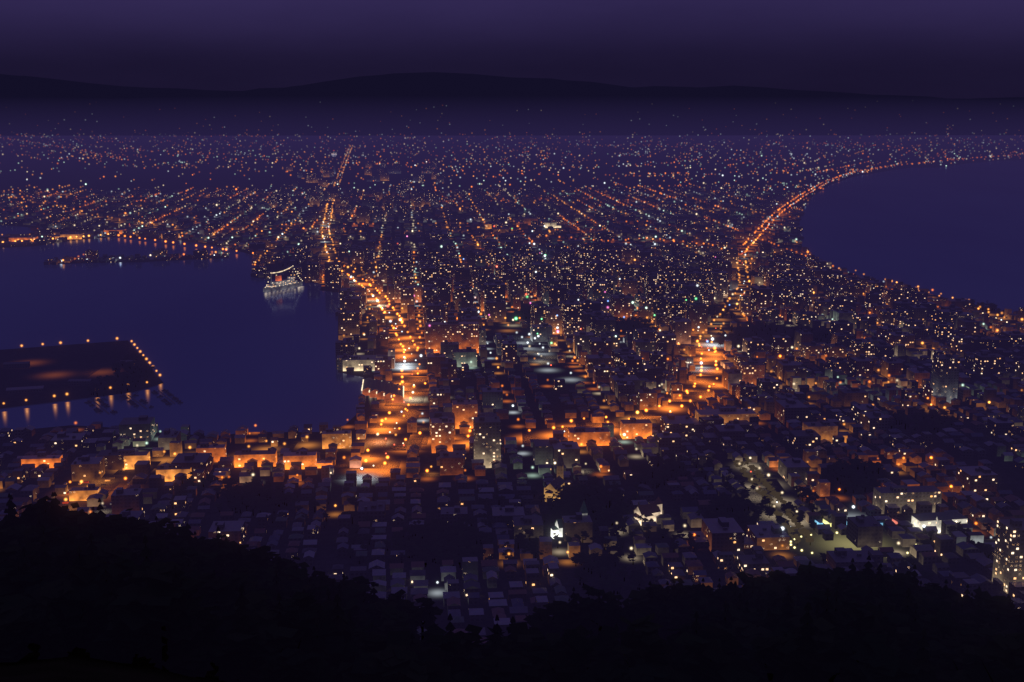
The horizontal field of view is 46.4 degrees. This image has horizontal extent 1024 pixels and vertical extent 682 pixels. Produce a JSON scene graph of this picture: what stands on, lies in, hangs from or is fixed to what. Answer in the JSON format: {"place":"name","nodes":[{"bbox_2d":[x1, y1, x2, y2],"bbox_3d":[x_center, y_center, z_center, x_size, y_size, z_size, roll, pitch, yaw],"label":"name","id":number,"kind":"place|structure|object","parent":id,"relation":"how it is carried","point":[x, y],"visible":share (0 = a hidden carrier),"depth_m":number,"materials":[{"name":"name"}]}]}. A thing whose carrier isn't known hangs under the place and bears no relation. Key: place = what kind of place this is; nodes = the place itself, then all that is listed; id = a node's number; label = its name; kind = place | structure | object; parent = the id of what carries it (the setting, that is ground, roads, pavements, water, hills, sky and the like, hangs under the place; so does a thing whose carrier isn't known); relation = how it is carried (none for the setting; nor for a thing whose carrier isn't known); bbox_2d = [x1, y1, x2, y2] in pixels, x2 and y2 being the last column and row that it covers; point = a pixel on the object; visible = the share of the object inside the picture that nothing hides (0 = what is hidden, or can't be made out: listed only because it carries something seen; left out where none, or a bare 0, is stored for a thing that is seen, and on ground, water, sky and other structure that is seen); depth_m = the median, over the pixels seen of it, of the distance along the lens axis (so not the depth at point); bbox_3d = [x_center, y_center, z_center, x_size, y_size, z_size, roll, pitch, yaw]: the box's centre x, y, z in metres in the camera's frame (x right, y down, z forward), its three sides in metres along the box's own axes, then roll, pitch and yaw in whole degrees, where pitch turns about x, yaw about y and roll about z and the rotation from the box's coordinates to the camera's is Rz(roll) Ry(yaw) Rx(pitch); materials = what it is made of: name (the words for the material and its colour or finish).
{"place":"outdoors","nodes":[
{"label":"outdoors","id":0,"kind":"place"},
{"bbox_2d":[0,225,33,235],"bbox_3d":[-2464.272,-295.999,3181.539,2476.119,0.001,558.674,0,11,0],"label":"water","id":1,"kind":"structure","parent":0,"point":[5,230],"depth_m":3165.51,"materials":[{"name":"blue liquid"}]},
{"bbox_2d":[0,340,162,407],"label":"island ground","id":2,"kind":"structure","parent":0,"point":[52,370],"depth_m":1506.22,"materials":[{"name":"black concrete"}]},
{"bbox_2d":[44,255,228,263],"bbox_3d":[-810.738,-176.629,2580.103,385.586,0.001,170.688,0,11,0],"label":"moored boats","id":3,"kind":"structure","parent":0,"point":[148,260],"depth_m":2567.31,"materials":[{"name":"black"}]},
{"bbox_2d":[0,237,390,435],"bbox_3d":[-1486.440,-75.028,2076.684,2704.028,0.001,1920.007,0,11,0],"label":"harbour water","id":4,"kind":"structure","parent":0,"point":[222,344],"depth_m":1772.00,"materials":[{"name":"blue liquid"}]},
{"bbox_2d":[253,258,316,282],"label":"pier ground","id":5,"kind":"structure","parent":0,"point":[275,267],"depth_m":2408.69,"materials":[{"name":"black concrete"}]},
{"bbox_2d":[0,643,626,681],"bbox_3d":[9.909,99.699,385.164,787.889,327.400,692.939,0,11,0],"label":"hill terrain","id":6,"kind":"structure","parent":0,"point":[81,666],"depth_m":118.69,"materials":[{"name":"black plant"}]},
{"bbox_2d":[0,492,1023,681],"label":"forest trees","id":7,"kind":"object","parent":6,"relation":"on","point":[118,588],"visible":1,"depth_m":153.12,"materials":[{"name":"green plant"}]},
{"bbox_2d":[0,135,1023,640],"bbox_3d":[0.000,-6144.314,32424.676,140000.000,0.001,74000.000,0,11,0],"label":"ground","id":8,"kind":"structure","parent":0,"point":[244,163],"depth_m":2798.00,"materials":[{"name":"black"}]},
{"bbox_2d":[0,151,1023,643],"bbox_3d":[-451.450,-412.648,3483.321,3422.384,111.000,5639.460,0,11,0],"label":"town buildings","id":9,"kind":"structure","parent":8,"relation":"on","point":[676,287],"depth_m":1402.05,"materials":[{"name":"black concrete"}]},
{"bbox_2d":[86,249,1004,607],"bbox_3d":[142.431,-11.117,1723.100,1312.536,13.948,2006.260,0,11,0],"label":"town trees","id":10,"kind":"object","parent":8,"relation":"on","point":[438,541],"visible":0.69,"depth_m":991.81,"materials":[{"name":"green plant"}]},
{"bbox_2d":[0,72,1023,135],"bbox_3d":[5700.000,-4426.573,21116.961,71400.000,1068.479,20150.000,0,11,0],"label":"mountains","id":11,"kind":"structure","parent":0,"point":[429,104],"depth_m":15253.78,"materials":[{"name":"black"}]},
{"bbox_2d":[0,0,1023,98],"label":"sky","id":12,"kind":"structure","parent":0,"point":[954,49],"materials":[{"name":"purple"}]},
{"bbox_2d":[800,160,1023,312],"bbox_3d":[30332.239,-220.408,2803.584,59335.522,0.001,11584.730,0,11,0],"label":"sea water","id":13,"kind":"structure","parent":0,"point":[953,232],"depth_m":3215.58,"materials":[{"name":"blue liquid"}]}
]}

